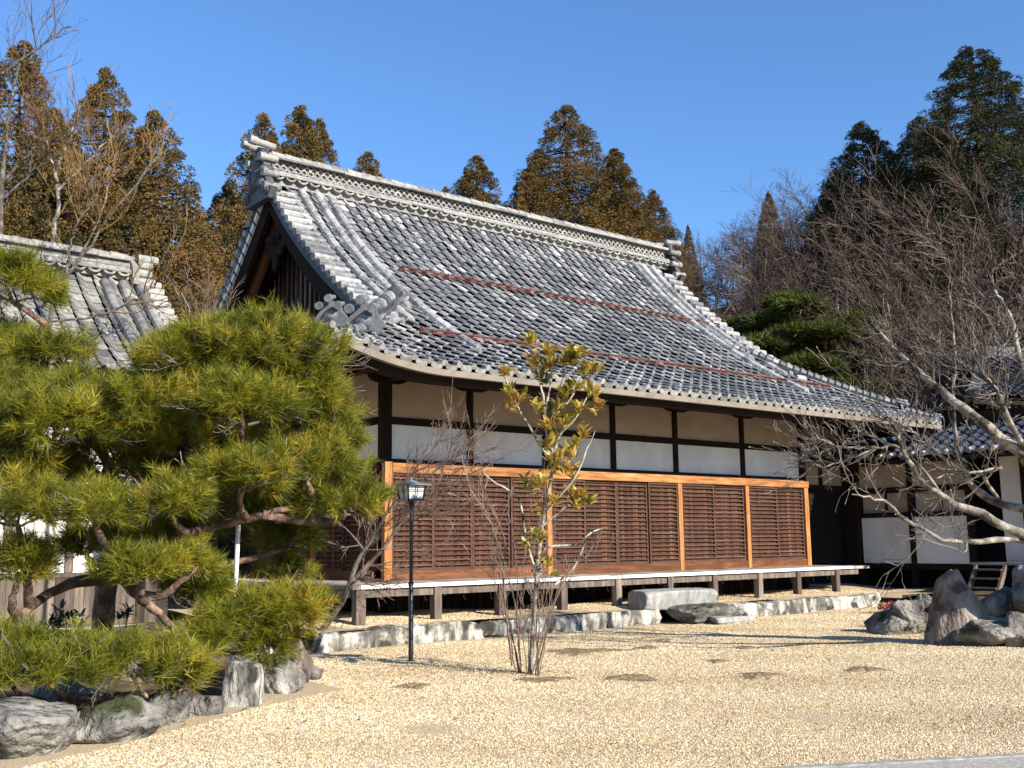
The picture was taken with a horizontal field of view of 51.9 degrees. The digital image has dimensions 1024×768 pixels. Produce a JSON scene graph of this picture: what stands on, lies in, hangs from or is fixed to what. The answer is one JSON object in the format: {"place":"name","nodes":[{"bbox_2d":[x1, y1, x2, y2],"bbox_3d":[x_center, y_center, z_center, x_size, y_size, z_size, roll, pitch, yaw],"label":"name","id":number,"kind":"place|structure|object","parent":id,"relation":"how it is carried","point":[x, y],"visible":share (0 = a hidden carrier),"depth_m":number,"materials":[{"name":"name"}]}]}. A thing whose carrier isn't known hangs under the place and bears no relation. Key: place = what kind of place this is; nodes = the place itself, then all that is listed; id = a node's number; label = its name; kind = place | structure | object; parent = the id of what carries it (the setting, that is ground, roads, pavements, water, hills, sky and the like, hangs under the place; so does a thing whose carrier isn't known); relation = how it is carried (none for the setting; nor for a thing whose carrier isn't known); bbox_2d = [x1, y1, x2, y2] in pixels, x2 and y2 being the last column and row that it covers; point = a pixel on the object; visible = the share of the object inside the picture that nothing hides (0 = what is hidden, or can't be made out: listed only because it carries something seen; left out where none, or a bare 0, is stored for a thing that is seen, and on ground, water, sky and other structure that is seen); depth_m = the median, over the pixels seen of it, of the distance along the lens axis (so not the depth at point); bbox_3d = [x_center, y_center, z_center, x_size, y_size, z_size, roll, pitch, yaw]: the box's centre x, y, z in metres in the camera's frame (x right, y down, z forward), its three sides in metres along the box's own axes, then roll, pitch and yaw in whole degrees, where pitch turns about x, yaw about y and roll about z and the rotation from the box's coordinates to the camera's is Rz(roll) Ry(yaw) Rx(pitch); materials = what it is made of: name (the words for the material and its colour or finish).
{"place":"outdoors","nodes":[
{"label":"outdoors","id":0,"kind":"place"},
{"bbox_2d":[0,584,1023,767],"bbox_3d":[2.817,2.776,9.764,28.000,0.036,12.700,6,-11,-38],"label":"gravel court","id":1,"kind":"object","parent":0,"point":[310,688],"visible":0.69,"depth_m":8.31,"materials":[{"name":"gravel"}]},
{"bbox_2d":[0,0,119,233],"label":"bare tree","id":2,"kind":"object","parent":1,"relation":"on","point":[3,180],"visible":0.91,"depth_m":23.98,"materials":[{"name":"brown plant"}]},
{"bbox_2d":[2,58,157,241],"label":"bare tree","id":3,"kind":"object","parent":1,"relation":"on","point":[58,188],"visible":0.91,"depth_m":23.96,"materials":[{"name":"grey plant"}]},
{"bbox_2d":[0,40,174,530],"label":"cedar tree","id":4,"kind":"object","parent":1,"relation":"on","point":[31,186],"visible":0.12,"depth_m":34.14,"materials":[{"name":"brown plant"}]},
{"bbox_2d":[0,234,177,629],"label":"side hall","id":5,"kind":"structure","parent":1,"relation":"on","point":[101,280],"depth_m":17.89,"materials":[{"name":"tile"}]},
{"bbox_2d":[20,66,204,314],"bbox_3d":[-14.930,-1.940,36.856,11.905,19.545,13.172,-3,-9,18],"label":"cedar tree","id":6,"kind":"object","parent":1,"relation":"on","point":[103,137],"visible":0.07,"depth_m":37.30,"materials":[{"name":"brown plant"}]},
{"bbox_2d":[72,694,168,743],"bbox_3d":[-2.854,2.391,7.433,0.737,0.379,0.555,-2,-9,11],"label":"border rock","id":7,"kind":"object","parent":1,"relation":"on","point":[129,717],"visible":0.69,"depth_m":7.28,"materials":[{"name":"stone"}]},
{"bbox_2d":[47,93,209,327],"bbox_3d":[-6.200,-0.496,16.864,2.463,8.789,2.620,6,-11,-38],"label":"bare tree","id":8,"kind":"object","parent":1,"relation":"on","point":[81,213],"visible":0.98,"depth_m":16.99,"materials":[{"name":"brown plant"}]},
{"bbox_2d":[0,617,289,711],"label":"garden bed","id":9,"kind":"object","parent":1,"relation":"on","point":[214,689],"visible":0.06,"depth_m":9.05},
{"bbox_2d":[0,696,77,758],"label":"border rock","id":10,"kind":"object","parent":9,"relation":"on","point":[31,727],"visible":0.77,"depth_m":6.71,"materials":[{"name":"stone"}]},
{"bbox_2d":[40,598,89,640],"bbox_3d":[-4.336,2.348,10.119,0.447,0.536,0.548,1,-9,-9],"label":"shade plant","id":11,"kind":"object","parent":9,"relation":"on","point":[59,620],"visible":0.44,"depth_m":10.19,"materials":[{"name":"green plant"}]},
{"bbox_2d":[26,679,104,704],"bbox_3d":[-3.549,2.522,8.341,0.627,0.402,0.631,6,-11,-38],"label":"border rock","id":12,"kind":"object","parent":9,"relation":"on","point":[41,691],"visible":0.25,"depth_m":8.17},
{"bbox_2d":[0,606,232,708],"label":"creeping pine","id":13,"kind":"object","parent":9,"relation":"on","point":[92,655],"visible":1,"depth_m":7.55,"materials":[{"name":"green plant"}]},
{"bbox_2d":[0,241,404,633],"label":"garden pine","id":14,"kind":"object","parent":9,"relation":"on","point":[196,380],"visible":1,"depth_m":9.23,"materials":[{"name":"green plant"}]},
{"bbox_2d":[165,256,245,619],"bbox_3d":[-4.146,0.843,13.669,0.838,5.141,1.052,-6,-10,32],"label":"bare shrub","id":15,"kind":"object","parent":9,"relation":"on","point":[208,310],"visible":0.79,"depth_m":13.98,"materials":[{"name":"plant"}]},
{"bbox_2d":[74,109,235,529],"bbox_3d":[-12.734,-1.121,35.764,12.308,17.320,13.618,-5,-10,28],"label":"cedar tree","id":16,"kind":"object","parent":1,"relation":"on","point":[197,251],"visible":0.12,"depth_m":35.64,"materials":[{"name":"brown plant"}]},
{"bbox_2d":[144,685,190,725],"bbox_3d":[-2.680,2.497,8.013,0.484,0.426,0.331,4,-9,-26],"label":"border rock","id":17,"kind":"object","parent":1,"relation":"on","point":[179,706],"visible":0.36,"depth_m":7.93,"materials":[{"name":"stone"}]},
{"bbox_2d":[189,695,224,716],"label":"border rock","id":18,"kind":"object","parent":1,"relation":"on","point":[205,705],"visible":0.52,"depth_m":8.26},
{"bbox_2d":[189,112,283,313],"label":"cedar tree","id":19,"kind":"object","parent":1,"relation":"on","point":[233,229],"visible":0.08,"depth_m":40.88,"materials":[{"name":"brown plant"}]},
{"bbox_2d":[222,661,263,706],"bbox_3d":[-2.242,2.550,8.828,0.322,0.454,0.346,-1,-9,3],"label":"border rock","id":20,"kind":"object","parent":1,"relation":"on","point":[242,683],"visible":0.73,"depth_m":8.70,"materials":[{"name":"stone"}]},
{"bbox_2d":[150,552,341,672],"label":"young pine","id":21,"kind":"object","parent":1,"relation":"on","point":[259,620],"visible":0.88,"depth_m":9.15,"materials":[{"name":"green plant"}]},
{"bbox_2d":[264,657,306,693],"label":"border rock","id":22,"kind":"object","parent":1,"relation":"on","point":[284,676],"visible":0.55,"depth_m":9.43,"materials":[{"name":"stone"}]},
{"bbox_2d":[289,639,313,682],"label":"border rock","id":23,"kind":"object","parent":1,"relation":"on","point":[305,663],"visible":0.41,"depth_m":10.18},
{"bbox_2d":[311,630,357,652],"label":"plinth stone","id":24,"kind":"object","parent":1,"relation":"on","point":[331,641],"visible":0.81,"depth_m":13.21,"materials":[{"name":"stone"}]},
{"bbox_2d":[348,624,406,648],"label":"plinth stone","id":25,"kind":"object","parent":1,"relation":"on","point":[383,635],"visible":0.7,"depth_m":13.65,"materials":[{"name":"stone"}]},
{"bbox_2d":[391,476,430,661],"bbox_3d":[-1.154,2.129,12.019,0.355,2.140,0.355,6,-11,-38],"label":"garden lamp","id":26,"kind":"object","parent":1,"relation":"on","point":[413,491],"visible":0.98,"depth_m":12.04,"materials":[{"name":"black metal"}]},
{"bbox_2d":[403,623,437,643],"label":"plinth stone","id":27,"kind":"object","parent":1,"relation":"on","point":[425,632],"visible":0.57,"depth_m":14.02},
{"bbox_2d":[308,380,544,630],"bbox_3d":[-1.282,1.669,13.344,2.541,3.436,2.574,6,-11,-38],"label":"leaning bare tree","id":28,"kind":"object","parent":1,"relation":"on","point":[353,579],"visible":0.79,"depth_m":13.37,"materials":[{"name":"grey plant"}]},
{"bbox_2d":[436,621,484,640],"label":"plinth stone","id":29,"kind":"object","parent":1,"relation":"on","point":[459,630],"visible":0.59,"depth_m":14.41,"materials":[{"name":"stone"}]},
{"bbox_2d":[476,618,517,637],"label":"plinth stone","id":30,"kind":"object","parent":1,"relation":"on","point":[494,627],"visible":0.57,"depth_m":14.87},
{"bbox_2d":[448,448,618,675],"bbox_3d":[0.049,1.831,10.862,1.720,2.267,1.454,6,-11,-38],"label":"bare shrub","id":31,"kind":"object","parent":1,"relation":"on","point":[538,659],"visible":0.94,"depth_m":10.67,"materials":[{"name":"plant"}]},
{"bbox_2d":[481,329,607,674],"bbox_3d":[0.339,1.160,10.498,1.303,3.509,0.858,-1,-9,-1],"label":"magnolia sapling","id":32,"kind":"object","parent":1,"relation":"on","point":[573,353],"visible":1,"depth_m":10.62,"materials":[{"name":"green plant"}]},
{"bbox_2d":[121,613,989,764],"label":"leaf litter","id":33,"kind":"object","parent":1,"relation":"on","point":[184,724],"visible":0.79,"depth_m":9.76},
{"bbox_2d":[544,613,586,632],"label":"plinth stone","id":34,"kind":"object","parent":1,"relation":"on","point":[568,622],"visible":0.62,"depth_m":15.58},
{"bbox_2d":[579,611,608,629],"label":"plinth stone","id":35,"kind":"object","parent":1,"relation":"on","point":[598,620],"visible":0.59,"depth_m":16.03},
{"bbox_2d":[605,610,638,627],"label":"plinth stone","id":36,"kind":"object","parent":1,"relation":"on","point":[618,619],"visible":0.68,"depth_m":16.33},
{"bbox_2d":[665,602,743,623],"bbox_3d":[3.171,3.749,17.188,1.360,0.310,0.642,6,-11,-38],"label":"step stone","id":37,"kind":"object","parent":1,"relation":"on","point":[693,613],"visible":0.85,"depth_m":16.89,"materials":[{"name":"stone"}]},
{"bbox_2d":[756,599,789,615],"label":"plinth stone","id":38,"kind":"object","parent":1,"relation":"on","point":[772,607],"visible":0.6,"depth_m":18.57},
{"bbox_2d":[849,593,880,608],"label":"plinth stone","id":39,"kind":"object","parent":1,"relation":"on","point":[862,600],"visible":0.54,"depth_m":20.31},
{"bbox_2d":[746,244,1023,616],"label":"bare magnolia tree","id":40,"kind":"object","parent":1,"relation":"on","point":[997,435],"visible":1,"depth_m":12.17,"materials":[{"name":"grey plant"}]},
{"bbox_2d":[762,753,1023,767],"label":"kerb","id":41,"kind":"structure","parent":1,"relation":"on","point":[912,760],"depth_m":6.17,"materials":[{"name":"stone"}]},
{"bbox_2d":[864,608,927,634],"bbox_3d":[5.450,3.386,14.724,0.931,0.542,0.679,2,-9,-18],"label":"garden rock","id":42,"kind":"object","parent":1,"relation":"on","point":[880,622],"visible":0.38,"depth_m":14.52,"materials":[{"name":"stone"}]},
{"bbox_2d":[887,599,924,630],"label":"garden rock","id":43,"kind":"object","parent":1,"relation":"on","point":[903,610],"visible":0.89,"depth_m":14.49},
{"bbox_2d":[888,346,1023,413],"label":"hall","id":44,"kind":"structure","parent":1,"relation":"on","point":[1018,384],"depth_m":26.63,"materials":[{"name":"tile"}]},
{"bbox_2d":[924,569,989,645],"bbox_3d":[5.587,3.047,13.174,0.857,1.452,0.489,-1,-9,1],"label":"garden rock","id":45,"kind":"object","parent":1,"relation":"on","point":[956,603],"visible":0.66,"depth_m":13.08,"materials":[{"name":"stone"}]},
{"bbox_2d":[950,616,1023,646],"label":"garden rock","id":46,"kind":"object","parent":1,"relation":"on","point":[994,631],"visible":0.5,"depth_m":12.69,"materials":[{"name":"stone"}]},
{"bbox_2d":[1005,611,1023,647],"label":"garden rock","id":47,"kind":"object","parent":1,"relation":"on","point":[1013,619],"visible":0.63,"depth_m":12.66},
{"bbox_2d":[0,0,1023,308],"label":"sky","id":48,"kind":"structure","parent":0,"point":[697,96],"materials":[{"name":"blue"}]},
{"bbox_2d":[168,583,932,632],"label":"terrace","id":49,"kind":"structure","parent":0,"point":[176,608],"depth_m":16.90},
{"bbox_2d":[169,135,942,625],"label":"temple hall","id":50,"kind":"structure","parent":49,"relation":"on","point":[439,295],"depth_m":19.62,"materials":[{"name":"tile"}]},
{"bbox_2d":[808,489,845,563],"bbox_3d":[6.873,3.166,23.391,1.830,1.620,0.050,6,-11,-38],"label":"recess door","id":51,"kind":"structure","parent":50,"relation":"in","point":[826,525],"depth_m":23.48,"materials":[{"name":"wood"}]},
{"bbox_2d":[628,588,717,609],"bbox_3d":[2.648,3.564,17.379,1.739,0.345,0.639,6,-11,-38],"label":"shoe stone","id":52,"kind":"object","parent":49,"relation":"on","point":[655,599],"visible":0.82,"depth_m":17.03,"materials":[{"name":"stone"}]},
{"bbox_2d":[712,307,913,583],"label":"hill","id":53,"kind":"structure","parent":0,"point":[826,580],"depth_m":31.53,"materials":[{"name":"green soil"}]},
{"bbox_2d":[238,104,327,238],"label":"cedar tree","id":54,"kind":"object","parent":53,"relation":"on","point":[303,136],"visible":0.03,"depth_m":44.03,"materials":[{"name":"brown plant"}]},
{"bbox_2d":[305,116,340,166],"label":"cedar tree","id":55,"kind":"object","parent":53,"relation":"on","point":[329,153],"depth_m":47.31,"materials":[{"name":"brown plant"}]},
{"bbox_2d":[350,151,384,177],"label":"cedar tree","id":56,"kind":"object","parent":53,"relation":"on","point":[368,167],"visible":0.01,"depth_m":48.04,"materials":[{"name":"brown plant"}]},
{"bbox_2d":[447,154,501,204],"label":"cedar tree","id":57,"kind":"object","parent":53,"relation":"on","point":[469,186],"visible":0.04,"depth_m":49.85,"materials":[{"name":"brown plant"}]},
{"bbox_2d":[501,163,568,220],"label":"cedar tree","id":58,"kind":"object","parent":53,"relation":"on","point":[529,176],"visible":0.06,"depth_m":49.78,"materials":[{"name":"brown plant"}]},
{"bbox_2d":[502,104,684,285],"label":"cedar tree","id":59,"kind":"object","parent":53,"relation":"on","point":[567,193],"visible":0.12,"depth_m":51.08,"materials":[{"name":"brown plant"}]},
{"bbox_2d":[573,148,694,296],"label":"cedar tree","id":60,"kind":"object","parent":53,"relation":"on","point":[621,174],"visible":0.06,"depth_m":51.34,"materials":[{"name":"brown plant"}]},
{"bbox_2d":[633,189,710,306],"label":"cedar tree","id":61,"kind":"object","parent":53,"relation":"on","point":[654,201],"visible":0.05,"depth_m":55.68,"materials":[{"name":"brown plant"}]},
{"bbox_2d":[696,243,839,327],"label":"bare tree","id":62,"kind":"object","parent":53,"relation":"on","point":[751,303],"visible":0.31,"depth_m":45.75,"materials":[{"name":"brown plant"}]},
{"bbox_2d":[746,191,793,305],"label":"cedar tree","id":63,"kind":"object","parent":53,"relation":"on","point":[768,196],"visible":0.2,"depth_m":66.31,"materials":[{"name":"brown plant"}]},
{"bbox_2d":[730,165,823,265],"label":"bare tree","id":64,"kind":"object","parent":53,"relation":"on","point":[795,198],"visible":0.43,"depth_m":61.64,"materials":[{"name":"brown plant"}]},
{"bbox_2d":[717,183,836,292],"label":"bare tree","id":65,"kind":"object","parent":53,"relation":"on","point":[755,239],"visible":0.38,"depth_m":53.76,"materials":[{"name":"brown plant"}]},
{"bbox_2d":[704,222,871,338],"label":"bare tree","id":66,"kind":"object","parent":53,"relation":"on","point":[747,281],"visible":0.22,"depth_m":38.63,"materials":[{"name":"brown plant"}]},
{"bbox_2d":[741,319,838,372],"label":"hillside pine","id":67,"kind":"object","parent":53,"relation":"on","point":[772,342],"visible":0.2,"depth_m":32.97,"materials":[{"name":"green plant"}]},
{"bbox_2d":[734,182,849,279],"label":"bare tree","id":68,"kind":"object","parent":53,"relation":"on","point":[770,206],"visible":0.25,"depth_m":57.64,"materials":[{"name":"brown plant"}]},
{"bbox_2d":[733,287,857,372],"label":"hillside pine","id":69,"kind":"object","parent":53,"relation":"on","point":[777,303],"visible":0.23,"depth_m":36.62,"materials":[{"name":"green plant"}]},
{"bbox_2d":[742,208,856,314],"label":"bare tree","id":70,"kind":"object","parent":53,"relation":"on","point":[805,234],"visible":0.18,"depth_m":47.82,"materials":[{"name":"brown plant"}]},
{"bbox_2d":[733,219,884,316],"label":"bare tree","id":71,"kind":"object","parent":53,"relation":"on","point":[790,282],"visible":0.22,"depth_m":46.75,"materials":[{"name":"brown plant"}]},
{"bbox_2d":[777,314,892,564],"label":"hillside pine","id":72,"kind":"object","parent":53,"relation":"on","point":[834,329],"visible":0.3,"depth_m":33.01,"materials":[{"name":"green plant"}]},
{"bbox_2d":[746,214,933,345],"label":"bare tree","id":73,"kind":"object","parent":53,"relation":"on","point":[843,268],"visible":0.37,"depth_m":41.53,"materials":[{"name":"brown plant"}]},
{"bbox_2d":[783,120,958,317],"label":"cedar tree","id":74,"kind":"object","parent":53,"relation":"on","point":[858,128],"visible":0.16,"depth_m":51.52,"materials":[{"name":"green plant"}]},
{"bbox_2d":[774,166,982,312],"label":"bare tree","id":75,"kind":"object","parent":53,"relation":"on","point":[879,244],"visible":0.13,"depth_m":46.79,"materials":[{"name":"brown plant"}]},
{"bbox_2d":[815,298,946,413],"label":"hillside pine","id":76,"kind":"object","parent":53,"relation":"on","point":[852,314],"visible":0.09,"depth_m":36.19,"materials":[{"name":"green plant"}]},
{"bbox_2d":[776,162,1000,371],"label":"bare tree","id":77,"kind":"object","parent":53,"relation":"on","point":[882,213],"visible":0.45,"depth_m":41.60,"materials":[{"name":"brown plant"}]},
{"bbox_2d":[820,163,975,314],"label":"cedar tree","id":78,"kind":"object","parent":53,"relation":"on","point":[882,179],"visible":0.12,"depth_m":48.23,"materials":[{"name":"green plant"}]},
{"bbox_2d":[800,165,998,368],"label":"bare tree","id":79,"kind":"object","parent":53,"relation":"on","point":[841,214],"visible":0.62,"depth_m":45.04,"materials":[{"name":"brown plant"}]},
{"bbox_2d":[780,221,1023,414],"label":"bare tree","id":80,"kind":"object","parent":53,"relation":"on","point":[855,286],"visible":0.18,"depth_m":35.18,"materials":[{"name":"brown plant"}]},
{"bbox_2d":[805,219,1007,405],"bbox_3d":[14.019,-1.103,37.454,6.422,10.108,8.983,-3,-9,16],"label":"bare tree","id":81,"kind":"object","parent":53,"relation":"on","point":[888,291],"visible":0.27,"depth_m":36.98,"materials":[{"name":"brown plant"}]},
{"bbox_2d":[875,115,943,223],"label":"cedar tree","id":82,"kind":"object","parent":53,"relation":"on","point":[907,143],"visible":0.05,"depth_m":54.61,"materials":[{"name":"green plant"}]},
{"bbox_2d":[800,185,1023,408],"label":"bare tree","id":83,"kind":"object","parent":53,"relation":"on","point":[932,257],"visible":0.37,"depth_m":31.77,"materials":[{"name":"brown plant"}]},
{"bbox_2d":[814,276,1015,414],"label":"bare tree","id":84,"kind":"object","parent":53,"relation":"on","point":[898,356],"visible":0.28,"depth_m":30.30,"materials":[{"name":"brown plant"}]},
{"bbox_2d":[807,211,1023,407],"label":"bare tree","id":85,"kind":"object","parent":53,"relation":"on","point":[1013,261],"visible":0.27,"depth_m":37.32,"materials":[{"name":"brown plant"}]},
{"bbox_2d":[833,248,999,410],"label":"bare tree","id":86,"kind":"object","parent":53,"relation":"on","point":[860,297],"visible":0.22,"depth_m":34.15,"materials":[{"name":"brown plant"}]},
{"bbox_2d":[819,215,1019,414],"bbox_3d":[12.893,0.355,32.857,6.930,10.066,8.741,-3,-9,15],"label":"bare tree","id":87,"kind":"object","parent":53,"relation":"on","point":[947,296],"visible":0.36,"depth_m":32.19,"materials":[{"name":"brown plant"}]},
{"bbox_2d":[820,266,1023,414],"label":"bare tree","id":88,"kind":"object","parent":53,"relation":"on","point":[930,374],"visible":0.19,"depth_m":30.08,"materials":[{"name":"brown plant"}]},
{"bbox_2d":[822,120,1023,336],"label":"bare tree","id":89,"kind":"object","parent":53,"relation":"on","point":[965,189],"visible":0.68,"depth_m":40.41,"materials":[{"name":"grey plant"}]},
{"bbox_2d":[832,256,1021,413],"bbox_3d":[13.050,0.789,29.442,6.174,9.291,7.788,4,-10,-28],"label":"bare tree","id":90,"kind":"object","parent":53,"relation":"on","point":[932,332],"visible":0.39,"depth_m":29.44,"materials":[{"name":"brown plant"}]},
{"bbox_2d":[832,45,1023,329],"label":"cedar tree","id":91,"kind":"object","parent":53,"relation":"on","point":[975,125],"visible":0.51,"depth_m":46.80,"materials":[{"name":"green plant"}]},
{"bbox_2d":[832,175,1023,345],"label":"bare tree","id":92,"kind":"object","parent":53,"relation":"on","point":[903,264],"visible":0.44,"depth_m":41.59,"materials":[{"name":"brown plant"}]},
{"bbox_2d":[843,302,1023,414],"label":"bare tree","id":93,"kind":"object","parent":53,"relation":"on","point":[869,366],"visible":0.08,"depth_m":30.90,"materials":[{"name":"brown plant"}]},
{"bbox_2d":[851,259,1023,412],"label":"bare tree","id":94,"kind":"object","parent":53,"relation":"on","point":[946,324],"visible":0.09,"depth_m":37.23,"materials":[{"name":"brown plant"}]},
{"bbox_2d":[882,168,1023,406],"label":"bare tree","id":95,"kind":"object","parent":53,"relation":"on","point":[997,251],"visible":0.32,"depth_m":35.87,"materials":[{"name":"brown plant"}]},
{"bbox_2d":[830,757,1023,767],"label":"path","id":96,"kind":"structure","parent":0,"point":[1012,762],"depth_m":6.10,"materials":[{"name":"stone"}]},
{"bbox_2d":[902,591,993,599],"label":"mossy ground","id":97,"kind":"structure","parent":0,"point":[981,594],"depth_m":22.82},
{"bbox_2d":[822,407,1023,590],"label":"corridor wing","id":98,"kind":"structure","parent":97,"relation":"on","point":[926,565],"depth_m":22.32,"materials":[{"name":"paint"}]},
{"bbox_2d":[863,492,907,512],"bbox_3d":[8.332,2.644,23.359,0.020,0.430,1.190,6,-11,-38],"label":"paper window","id":99,"kind":"structure","parent":98,"relation":"in","point":[901,506],"depth_m":23.35,"materials":[{"name":"paper"}]},
{"bbox_2d":[915,490,964,511],"bbox_3d":[9.144,2.485,22.356,0.020,0.430,1.210,6,-11,-38],"label":"paper window","id":100,"kind":"structure","parent":98,"relation":"in","point":[924,506],"depth_m":22.50,"materials":[{"name":"paint"}]},
{"bbox_2d":[968,564,1007,590],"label":"wooden steps","id":101,"kind":"structure","parent":97,"relation":"on","point":[1003,570],"depth_m":20.78,"materials":[{"name":"grey wood"}]},
{"bbox_2d":[980,587,1014,617],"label":"garden rock","id":102,"kind":"object","parent":97,"relation":"on","point":[998,603],"visible":0.44,"depth_m":14.81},
{"bbox_2d":[1012,564,1023,612],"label":"garden rock","id":103,"kind":"object","parent":97,"relation":"on","point":[1018,585],"visible":0.88,"depth_m":14.54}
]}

